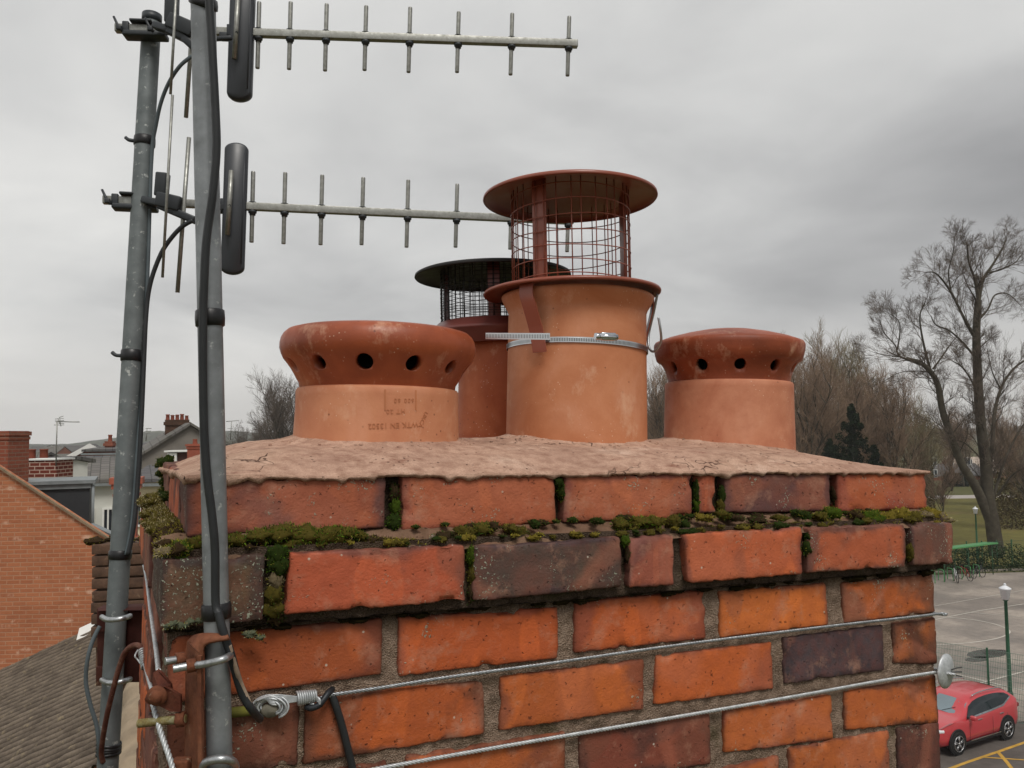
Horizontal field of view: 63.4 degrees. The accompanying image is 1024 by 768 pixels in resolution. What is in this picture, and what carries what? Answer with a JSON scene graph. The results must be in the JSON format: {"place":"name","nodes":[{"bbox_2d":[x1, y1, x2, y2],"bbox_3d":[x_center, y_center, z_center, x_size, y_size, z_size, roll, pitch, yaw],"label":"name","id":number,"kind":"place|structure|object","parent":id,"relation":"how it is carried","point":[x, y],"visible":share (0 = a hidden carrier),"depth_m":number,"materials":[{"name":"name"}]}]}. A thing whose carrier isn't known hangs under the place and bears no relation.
{"place":"outdoors","nodes":[
{"label":"outdoors","id":0,"kind":"place"},
{"bbox_2d":[36,452,58,457],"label":"terraced house","id":1,"kind":"structure","parent":0,"point":[50,454],"depth_m":35.14,"materials":[{"name":"grey tile"}]},
{"bbox_2d":[29,458,74,477],"bbox_3d":[-10.839,2.653,19.393,0.800,1.826,0.860,-1,-4,-3],"label":"brick chimney","id":2,"kind":"object","parent":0,"point":[43,468],"visible":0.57,"depth_m":19.05,"materials":[{"name":"red brick"}]},
{"bbox_2d":[29,449,48,458],"bbox_3d":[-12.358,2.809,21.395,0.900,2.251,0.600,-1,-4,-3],"label":"chimney pots","id":3,"kind":"object","parent":2,"relation":"on","point":[43,453],"visible":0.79,"depth_m":21.39,"materials":[{"name":"red ceramic"}]},
{"bbox_2d":[55,416,78,465],"bbox_3d":[-10.189,1.299,18.985,0.585,1.148,0.087,-1,-4,4],"label":"tv aerial","id":4,"kind":"object","parent":2,"relation":"on","point":[60,421],"visible":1,"depth_m":18.99,"materials":[{"name":"metal"}]},
{"bbox_2d":[37,446,71,453],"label":"distant house","id":5,"kind":"structure","parent":0,"point":[62,450],"depth_m":182.09,"materials":[{"name":"grey tile"}]},
{"bbox_2d":[28,476,97,522],"bbox_3d":[-10.605,3.293,17.240,3.516,2.555,2.029,1,-4,-25],"label":"dormer","id":6,"kind":"object","parent":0,"point":[75,495],"visible":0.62,"depth_m":17.07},
{"bbox_2d":[65,445,85,451],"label":"distant house","id":7,"kind":"structure","parent":0,"point":[72,448],"depth_m":241.87,"materials":[{"name":"stone"}]},
{"bbox_2d":[59,456,95,476],"bbox_3d":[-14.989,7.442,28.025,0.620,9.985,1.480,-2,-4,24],"label":"terraced house","id":8,"kind":"structure","parent":0,"point":[80,466],"depth_m":28.40,"materials":[{"name":"paint"}]},
{"bbox_2d":[67,443,100,455],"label":"terraced house","id":9,"kind":"structure","parent":0,"point":[78,452],"depth_m":45.65,"materials":[{"name":"paint"}]},
{"bbox_2d":[81,435,115,455],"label":"terraced house","id":10,"kind":"structure","parent":0,"point":[109,448],"depth_m":43.92,"materials":[{"name":"stone"}]},
{"bbox_2d":[83,535,143,690],"bbox_3d":[-2.492,2.907,5.778,0.853,3.753,0.676,0,-4,-12],"label":"brick chimney","id":11,"kind":"object","parent":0,"point":[100,550],"visible":0.09,"depth_m":5.56,"materials":[{"name":"brick"}]},
{"bbox_2d":[109,476,144,536],"bbox_3d":[-4.352,2.754,9.332,0.420,3.395,0.420,0,-4,-20],"label":"brick chimney","id":12,"kind":"object","parent":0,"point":[111,481],"visible":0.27,"depth_m":9.35,"materials":[{"name":"brick"}]},
{"bbox_2d":[119,682,139,767],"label":"ridge tile","id":13,"kind":"object","parent":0,"point":[129,719],"visible":0.2,"depth_m":2.73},
{"bbox_2d":[138,465,160,535],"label":"terraced house","id":14,"kind":"structure","parent":0,"point":[150,484],"depth_m":29.87,"materials":[{"name":"stone"}]},
{"bbox_2d":[164,450,186,460],"bbox_3d":[-10.315,2.383,26.509,1.250,0.545,1.100,0,-4,-8],"label":"dormer","id":15,"kind":"object","parent":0,"point":[179,455],"visible":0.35,"depth_m":26.08,"materials":[{"name":"white paint"}]},
{"bbox_2d":[167,453,176,460],"bbox_3d":[-10.648,2.394,26.006,0.280,0.470,0.100,0,-4,-8],"label":"window","id":16,"kind":"structure","parent":15,"relation":"in","point":[172,454],"depth_m":25.99,"materials":[{"name":"white paint"}]},
{"bbox_2d":[185,439,199,457],"bbox_3d":[-7.731,1.834,20.227,0.380,0.986,0.380,0,-4,-10],"label":"brick chimney","id":17,"kind":"object","parent":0,"point":[193,448],"visible":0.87,"depth_m":20.08,"materials":[{"name":"red brick"}]},
{"bbox_2d":[0,0,1023,443],"label":"sky","id":18,"kind":"structure","parent":0,"point":[797,154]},
{"bbox_2d":[29,426,1023,447],"bbox_3d":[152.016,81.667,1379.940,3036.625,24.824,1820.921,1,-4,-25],"label":"hills","id":19,"kind":"structure","parent":0,"point":[151,435],"depth_m":1104.20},
{"bbox_2d":[136,434,952,767],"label":"chimney stack","id":20,"kind":"object","parent":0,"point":[318,484],"visible":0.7,"depth_m":1.04,"materials":[{"name":"brick"}]},
{"bbox_2d":[96,603,143,685],"bbox_3d":[-0.685,0.460,1.431,0.104,0.141,0.101,-1,-4,0],"label":"mast bracket","id":21,"kind":"object","parent":20,"relation":"attached to","point":[133,617],"visible":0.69,"depth_m":1.47,"materials":[{"name":"metal"}]},
{"bbox_2d":[84,10,193,767],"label":"aerial mast","id":22,"kind":"object","parent":21,"relation":"attached to","point":[132,355],"visible":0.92,"depth_m":1.50,"materials":[{"name":"metal"}]},
{"bbox_2d":[101,95,573,292],"bbox_3d":[-0.309,-0.343,1.628,0.917,0.352,0.106,0,-4,-16],"label":"yagi aerial","id":23,"kind":"object","parent":22,"relation":"attached to","point":[235,206],"visible":0.95,"depth_m":1.59,"materials":[{"name":"metal"}]},
{"bbox_2d":[112,0,577,117],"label":"yagi aerial","id":24,"kind":"object","parent":22,"relation":"attached to","point":[241,34],"visible":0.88,"depth_m":1.59,"materials":[{"name":"metal"}]},
{"bbox_2d":[99,642,142,764],"bbox_3d":[-0.626,0.515,1.320,0.181,0.222,0.024,-4,-5,45],"label":"iron hoop","id":25,"kind":"object","parent":20,"relation":"attached to","point":[127,649],"visible":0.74,"depth_m":1.32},
{"bbox_2d":[134,648,152,688],"bbox_3d":[-0.468,0.373,1.064,0.021,0.085,0.458,1,-4,-25],"label":"wire splice","id":26,"kind":"object","parent":25,"relation":"hanging from","point":[140,659],"visible":0.57,"depth_m":1.25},
{"bbox_2d":[142,565,160,669],"bbox_3d":[-0.451,0.279,1.036,0.008,0.049,0.454,1,-4,-25],"label":"lashing wire","id":27,"kind":"object","parent":20,"relation":"attached to","point":[156,650],"visible":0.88,"depth_m":0.97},
{"bbox_2d":[145,669,181,711],"bbox_3d":[-0.337,0.293,0.788,0.045,0.036,0.022,-2,-4,24],"label":"lashing eye plate","id":28,"kind":"object","parent":20,"relation":"attached to","point":[162,693],"visible":1,"depth_m":0.79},
{"bbox_2d":[150,705,175,767],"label":"lashing wire","id":29,"kind":"object","parent":28,"relation":"attached to","point":[163,741],"visible":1,"depth_m":0.78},
{"bbox_2d":[136,633,239,767],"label":"angle bracket","id":30,"kind":"object","parent":20,"relation":"attached to","point":[191,662],"visible":0.98,"depth_m":0.78,"materials":[{"name":"metal"}]},
{"bbox_2d":[188,0,263,767],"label":"aerial mast","id":31,"kind":"object","parent":30,"relation":"attached to","point":[216,610],"visible":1,"depth_m":0.79,"materials":[{"name":"metal"}]},
{"bbox_2d":[231,706,260,717],"bbox_3d":[-0.274,0.337,0.851,0.035,0.015,0.012,1,-4,-32],"label":"mossy rod","id":32,"kind":"object","parent":20,"relation":"on","point":[239,711],"visible":0.39,"depth_m":0.84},
{"bbox_2d":[260,702,278,717],"bbox_3d":[-0.250,0.336,0.860,0.020,0.015,0.022,1,-4,-25],"label":"timber peg","id":33,"kind":"object","parent":20,"relation":"attached to","point":[267,710],"visible":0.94,"depth_m":0.85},
{"bbox_2d":[304,686,334,710],"bbox_3d":[-0.202,0.334,0.878,0.036,0.019,0.015,2,-5,-42],"label":"iron hook","id":34,"kind":"object","parent":20,"relation":"attached to","point":[323,698],"visible":1,"depth_m":0.87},
{"bbox_2d":[253,689,320,718],"bbox_3d":[-0.234,0.331,0.860,0.070,0.025,0.020,1,-4,-25],"label":"wire coil","id":35,"kind":"object","parent":34,"relation":"attached to","point":[305,697],"visible":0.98,"depth_m":0.85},
{"bbox_2d":[329,692,355,767],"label":"drop cable","id":36,"kind":"object","parent":34,"relation":"hanging from","point":[341,724],"visible":1,"depth_m":0.89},
{"bbox_2d":[293,384,458,441],"bbox_3d":[-0.193,0.068,1.187,0.237,0.120,0.237,3,-4,-25],"label":"chimney pot","id":37,"kind":"object","parent":20,"relation":"on","point":[370,413],"visible":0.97,"depth_m":1.09,"materials":[{"name":"ceramic"}]},
{"bbox_2d":[279,320,475,389],"bbox_3d":[-0.191,-0.031,1.193,0.277,0.101,0.277,2,-4,-25],"label":"pot vent cap","id":38,"kind":"object","parent":37,"relation":"on","point":[373,352],"visible":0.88,"depth_m":1.08,"materials":[{"name":"ceramic"}]},
{"bbox_2d":[458,341,507,437],"bbox_3d":[-0.010,0.039,1.568,0.186,0.231,0.186,2,-4,-25],"label":"chimney pot","id":39,"kind":"object","parent":20,"relation":"on","point":[482,396],"visible":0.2,"depth_m":1.49,"materials":[{"name":"orange ceramic"}]},
{"bbox_2d":[414,258,570,340],"bbox_3d":[-0.035,-0.148,1.579,0.298,0.157,0.298,1,-4,-26],"label":"chimney cowl","id":40,"kind":"object","parent":39,"relation":"on","point":[476,275],"visible":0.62,"depth_m":1.50,"materials":[{"name":"metal"}]},
{"bbox_2d":[135,454,954,640],"bbox_3d":[0.047,0.208,1.337,1.188,0.210,0.640,1,-4,-25],"label":"moss","id":41,"kind":"object","parent":20,"relation":"on","point":[159,520],"visible":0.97,"depth_m":0.99,"materials":[{"name":"plant"}]},
{"bbox_2d":[501,283,653,442],"bbox_3d":[0.109,-0.002,1.396,0.257,0.292,0.257,2,-4,-25],"label":"chimney pot","id":42,"kind":"object","parent":20,"relation":"on","point":[581,392],"visible":0.79,"depth_m":1.29,"materials":[{"name":"orange ceramic"}]},
{"bbox_2d":[483,169,662,354],"bbox_3d":[0.074,-0.192,1.343,0.299,0.299,0.440,-2,-4,23],"label":"chimney cowl","id":43,"kind":"object","parent":42,"relation":"on","point":[539,200],"visible":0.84,"depth_m":1.35,"materials":[{"name":"brown paint"}]},
{"bbox_2d":[319,612,947,697],"bbox_3d":[0.174,0.357,1.229,0.984,0.022,0.314,1,-4,-25],"label":"lashing wire","id":44,"kind":"object","parent":20,"relation":"attached to","point":[363,690],"visible":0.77,"depth_m":1.04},
{"bbox_2d":[372,668,955,767],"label":"lashing wire","id":45,"kind":"object","parent":20,"relation":"attached to","point":[496,747],"visible":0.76,"depth_m":1.05,"materials":[{"name":"metal"}]},
{"bbox_2d":[664,379,795,450],"bbox_3d":[0.392,0.076,1.504,0.233,0.158,0.233,2,-4,-25],"label":"chimney pot","id":46,"kind":"object","parent":20,"relation":"on","point":[753,411],"visible":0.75,"depth_m":1.41,"materials":[{"name":"ceramic"}]},
{"bbox_2d":[654,328,805,381],"bbox_3d":[0.394,-0.042,1.511,0.267,0.115,0.267,2,-4,-25],"label":"pot vent cap","id":47,"kind":"object","parent":46,"relation":"on","point":[731,353],"visible":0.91,"depth_m":1.41,"materials":[{"name":"ceramic"}]},
{"bbox_2d":[937,654,961,688],"bbox_3d":[0.678,0.447,1.288,0.052,0.053,0.024,1,-4,-25],"label":"corner guard","id":48,"kind":"object","parent":20,"relation":"attached to","point":[945,664],"visible":1,"depth_m":1.28,"materials":[{"name":"metal"}]},
{"bbox_2d":[822,440,1023,574],"bbox_3d":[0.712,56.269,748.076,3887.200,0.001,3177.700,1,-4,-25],"label":"ground","id":49,"kind":"structure","parent":0,"point":[965,490],"depth_m":138.95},
{"bbox_2d":[0,465,108,767],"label":"gable wall","id":50,"kind":"structure","parent":49,"relation":"on","point":[46,578],"depth_m":14.52,"materials":[{"name":"brick"}]},
{"bbox_2d":[0,431,31,481],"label":"brick chimney","id":51,"kind":"object","parent":50,"relation":"on","point":[14,452],"visible":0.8,"depth_m":16.37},
{"bbox_2d":[0,623,100,767],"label":"ribbed roof","id":52,"kind":"structure","parent":50,"relation":"attached to","point":[46,720],"depth_m":11.90,"materials":[{"name":"grey tile"}]},
{"bbox_2d":[91,523,110,535],"bbox_3d":[-8.206,2.927,16.601,1.087,0.219,0.166,-4,-4,39],"label":"verge strip","id":53,"kind":"object","parent":50,"relation":"attached to","point":[105,530],"visible":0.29,"depth_m":16.54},
{"bbox_2d":[49,455,114,457],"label":"terraced house","id":54,"kind":"structure","parent":49,"relation":"on","point":[91,456],"depth_m":35.19,"materials":[{"name":"stone"}]},
{"bbox_2d":[87,457,114,529],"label":"terraced house","id":55,"kind":"structure","parent":49,"relation":"on","point":[103,469],"depth_m":30.93,"materials":[{"name":"white paint"}]},
{"bbox_2d":[102,507,111,529],"bbox_3d":[-15.039,5.155,30.886,0.400,1.100,0.100,1,-4,-22],"label":"window","id":56,"kind":"structure","parent":55,"relation":"in","point":[106,512],"depth_m":30.87,"materials":[{"name":"white paint"}]},
{"bbox_2d":[141,422,226,468],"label":"terraced house","id":57,"kind":"structure","parent":49,"relation":"on","point":[179,437],"depth_m":37.68,"materials":[{"name":"grey tile"}]},
{"bbox_2d":[163,414,189,434],"bbox_3d":[-15.957,2.108,39.541,1.170,1.357,0.720,0,-4,-20],"label":"brick chimney","id":58,"kind":"object","parent":57,"relation":"on","point":[171,424],"visible":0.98,"depth_m":39.27,"materials":[{"name":"brown brick"}]},
{"bbox_2d":[225,420,250,444],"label":"bare tree","id":59,"kind":"object","parent":49,"relation":"on","point":[240,436],"visible":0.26,"depth_m":188.28,"materials":[{"name":"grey plant"}]},
{"bbox_2d":[235,422,264,442],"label":"bare tree","id":60,"kind":"object","parent":49,"relation":"on","point":[254,434],"visible":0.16,"depth_m":170.44,"materials":[{"name":"brown plant"}]},
{"bbox_2d":[245,362,293,440],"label":"bare tree","id":61,"kind":"object","parent":49,"relation":"on","point":[276,408],"visible":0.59,"depth_m":116.39,"materials":[{"name":"brown plant"}]},
{"bbox_2d":[247,393,293,440],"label":"bare tree","id":62,"kind":"object","parent":49,"relation":"on","point":[259,427],"visible":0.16,"depth_m":147.34,"materials":[{"name":"brown plant"}]},
{"bbox_2d":[266,374,298,438],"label":"bare tree","id":63,"kind":"object","parent":49,"relation":"on","point":[293,391],"visible":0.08,"depth_m":128.93,"materials":[{"name":"brown plant"}]},
{"bbox_2d":[647,394,663,438],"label":"bare tree","id":64,"kind":"object","parent":49,"relation":"on","point":[652,420],"visible":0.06,"depth_m":100.50,"materials":[{"name":"brown plant"}]},
{"bbox_2d":[647,368,666,438],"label":"bare tree","id":65,"kind":"object","parent":49,"relation":"on","point":[656,396],"visible":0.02,"depth_m":118.38,"materials":[{"name":"brown plant"}]},
{"bbox_2d":[647,360,667,438],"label":"bare tree","id":66,"kind":"object","parent":49,"relation":"on","point":[659,420],"visible":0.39,"depth_m":95.14,"materials":[{"name":"brown plant"}]},
{"bbox_2d":[913,458,979,479],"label":"terraced house","id":67,"kind":"structure","parent":49,"relation":"on","point":[936,471],"depth_m":170.83,"materials":[{"name":"stone"}]},
{"bbox_2d":[926,403,975,490],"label":"bare tree","id":68,"kind":"object","parent":49,"relation":"on","point":[946,451],"visible":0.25,"depth_m":139.26,"materials":[{"name":"brown plant"}]},
{"bbox_2d":[886,459,1023,529],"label":"undergrowth","id":69,"kind":"object","parent":49,"relation":"on","point":[1014,504],"visible":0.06,"depth_m":93.16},
{"bbox_2d":[933,406,977,486],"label":"bare tree","id":70,"kind":"object","parent":49,"relation":"on","point":[968,458],"visible":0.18,"depth_m":149.62,"materials":[{"name":"brown plant"}]},
{"bbox_2d":[943,473,969,486],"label":"hedge","id":71,"kind":"object","parent":49,"relation":"on","point":[960,484],"visible":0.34,"depth_m":149.96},
{"bbox_2d":[941,457,1003,476],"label":"terraced house","id":72,"kind":"structure","parent":49,"relation":"on","point":[973,460],"depth_m":177.55,"materials":[{"name":"white paint"}]},
{"bbox_2d":[935,568,1023,572],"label":"kerb","id":73,"kind":"structure","parent":49,"relation":"on","point":[1021,569],"depth_m":60.87,"materials":[{"name":"concrete"}]},
{"bbox_2d":[931,495,1009,498],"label":"path","id":74,"kind":"structure","parent":0,"point":[961,496],"depth_m":127.84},
{"bbox_2d":[927,498,1023,566],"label":"lawn","id":75,"kind":"structure","parent":0,"point":[960,511],"depth_m":87.86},
{"bbox_2d":[780,331,818,450],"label":"bare tree","id":76,"kind":"object","parent":75,"relation":"on","point":[796,390],"visible":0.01,"depth_m":108.54,"materials":[{"name":"brown plant"}]},
{"bbox_2d":[791,318,859,454],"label":"bare tree","id":77,"kind":"object","parent":75,"relation":"on","point":[817,358],"visible":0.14,"depth_m":99.28,"materials":[{"name":"brown plant"}]},
{"bbox_2d":[821,438,834,458],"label":"conifer tree","id":78,"kind":"object","parent":75,"relation":"on","point":[827,452],"visible":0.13,"depth_m":83.78,"materials":[{"name":"green plant"}]},
{"bbox_2d":[791,343,870,455],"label":"bare tree","id":79,"kind":"object","parent":75,"relation":"on","point":[808,424],"visible":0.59,"depth_m":86.37,"materials":[{"name":"brown plant"}]},
{"bbox_2d":[792,359,885,457],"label":"bare tree","id":80,"kind":"object","parent":75,"relation":"on","point":[831,432],"visible":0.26,"depth_m":92.64,"materials":[{"name":"brown plant"}]},
{"bbox_2d":[805,316,879,451],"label":"bare tree","id":81,"kind":"object","parent":75,"relation":"on","point":[854,363],"visible":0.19,"depth_m":105.20,"materials":[{"name":"brown plant"}]},
{"bbox_2d":[828,403,870,462],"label":"conifer tree","id":82,"kind":"object","parent":75,"relation":"on","point":[852,452],"visible":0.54,"depth_m":77.92,"materials":[{"name":"green plant"}]},
{"bbox_2d":[809,350,889,443],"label":"bare tree","id":83,"kind":"object","parent":75,"relation":"on","point":[865,379],"visible":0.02,"depth_m":120.27,"materials":[{"name":"brown plant"}]},
{"bbox_2d":[830,360,911,466],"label":"bare tree","id":84,"kind":"object","parent":75,"relation":"on","point":[869,418],"visible":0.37,"depth_m":95.31,"materials":[{"name":"brown plant"}]},
{"bbox_2d":[867,444,883,465],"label":"conifer tree","id":85,"kind":"object","parent":75,"relation":"on","point":[874,459],"visible":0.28,"depth_m":73.75,"materials":[{"name":"green plant"}]},
{"bbox_2d":[833,361,929,465],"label":"bare tree","id":86,"kind":"object","parent":75,"relation":"on","point":[869,401],"visible":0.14,"depth_m":100.69,"materials":[{"name":"brown plant"}]},
{"bbox_2d":[857,356,932,476],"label":"bare tree","id":87,"kind":"object","parent":75,"relation":"on","point":[896,436],"visible":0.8,"depth_m":92.08,"materials":[{"name":"brown plant"}]},
{"bbox_2d":[893,385,954,483],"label":"bare tree","id":88,"kind":"object","parent":75,"relation":"on","point":[924,453],"visible":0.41,"depth_m":108.46,"materials":[{"name":"brown plant"}]},
{"bbox_2d":[900,392,948,497],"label":"bare tree","id":89,"kind":"object","parent":75,"relation":"on","point":[926,414],"visible":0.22,"depth_m":119.16,"materials":[{"name":"brown plant"}]},
{"bbox_2d":[842,215,1023,555],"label":"bare tree","id":90,"kind":"object","parent":75,"relation":"on","point":[984,489],"visible":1,"depth_m":67.64,"materials":[{"name":"brown plant"}]},
{"bbox_2d":[924,453,962,511],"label":"bare tree","id":91,"kind":"object","parent":75,"relation":"on","point":[952,479],"visible":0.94,"depth_m":94.45,"materials":[{"name":"brown plant"}]},
{"bbox_2d":[972,506,978,557],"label":"street lamp","id":92,"kind":"object","parent":75,"relation":"on","point":[975,510],"visible":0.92,"depth_m":66.08,"materials":[{"name":"metal"}]},
{"bbox_2d":[934,542,1023,572],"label":"shrubbery","id":93,"kind":"object","parent":75,"relation":"on","point":[1007,563],"visible":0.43,"depth_m":61.52,"materials":[{"name":"green plant"}]},
{"bbox_2d":[951,539,1023,566],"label":"fence","id":94,"kind":"object","parent":75,"relation":"on","point":[1011,543],"visible":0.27,"depth_m":63.35,"materials":[{"name":"metal"}]},
{"bbox_2d":[968,396,1023,502],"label":"bare tree","id":95,"kind":"object","parent":75,"relation":"on","point":[999,424],"visible":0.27,"depth_m":110.20,"materials":[{"name":"brown plant"}]},
{"bbox_2d":[989,421,1023,501],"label":"bare tree","id":96,"kind":"object","parent":75,"relation":"on","point":[1010,462],"visible":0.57,"depth_m":84.91,"materials":[{"name":"brown plant"}]},
{"bbox_2d":[1011,374,1023,449],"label":"bare tree","id":97,"kind":"object","parent":75,"relation":"on","point":[1018,419],"visible":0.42,"depth_m":96.63,"materials":[{"name":"brown plant"}]},
{"bbox_2d":[932,572,1023,721],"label":"playground","id":98,"kind":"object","parent":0,"point":[957,629],"visible":0.25,"depth_m":45.07},
{"bbox_2d":[950,566,958,582],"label":"bicycle","id":99,"kind":"object","parent":98,"relation":"on","point":[956,576],"visible":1,"depth_m":56.73,"materials":[{"name":"metal"}]},
{"bbox_2d":[931,542,997,583],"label":"cycle shelter","id":100,"kind":"object","parent":98,"relation":"on","point":[957,547],"visible":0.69,"depth_m":58.54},
{"bbox_2d":[957,566,973,580],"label":"bicycle","id":101,"kind":"object","parent":98,"relation":"on","point":[967,571],"visible":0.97,"depth_m":57.48,"materials":[{"name":"metal"}]},
{"bbox_2d":[971,563,985,578],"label":"bicycle","id":102,"kind":"object","parent":98,"relation":"on","point":[982,571],"visible":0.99,"depth_m":58.24,"materials":[{"name":"metal"}]},
{"bbox_2d":[934,642,1023,723],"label":"fence","id":103,"kind":"object","parent":98,"relation":"on","point":[988,666],"visible":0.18,"depth_m":30.18,"materials":[{"name":"metal"}]},
{"bbox_2d":[935,590,1023,690],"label":"court lines","id":104,"kind":"object","parent":98,"relation":"on","point":[983,640],"visible":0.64,"depth_m":42.51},
{"bbox_2d":[966,649,1005,661],"bbox_3d":[21.875,12.535,38.416,3.259,0.001,1.331,1,-4,-25],"label":"damp patch","id":105,"kind":"object","parent":98,"relation":"on","point":[984,653],"visible":0.68,"depth_m":38.45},
{"bbox_2d":[998,583,1012,694],"bbox_3d":[18.025,9.688,30.150,0.420,4.840,0.420,1,-4,-25],"label":"street lamp","id":106,"kind":"object","parent":98,"relation":"on","point":[1005,590],"visible":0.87,"depth_m":30.14,"materials":[{"name":"metal"}]},
{"bbox_2d":[940,721,1023,767],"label":"parking bay","id":107,"kind":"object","parent":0,"point":[948,759],"depth_m":26.73,"materials":[{"name":"asphalt"}]},
{"bbox_2d":[936,677,1018,755],"bbox_3d":[15.081,11.158,28.105,4.506,1.748,2.279,1,-4,-25],"label":"parked car","id":108,"kind":"object","parent":107,"relation":"on","point":[968,711],"visible":0.67,"depth_m":27.56,"materials":[{"name":"red paint"}]},
{"bbox_2d":[949,742,1023,767],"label":"bay markings","id":109,"kind":"object","parent":107,"relation":"on","point":[1009,765],"visible":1,"depth_m":26.40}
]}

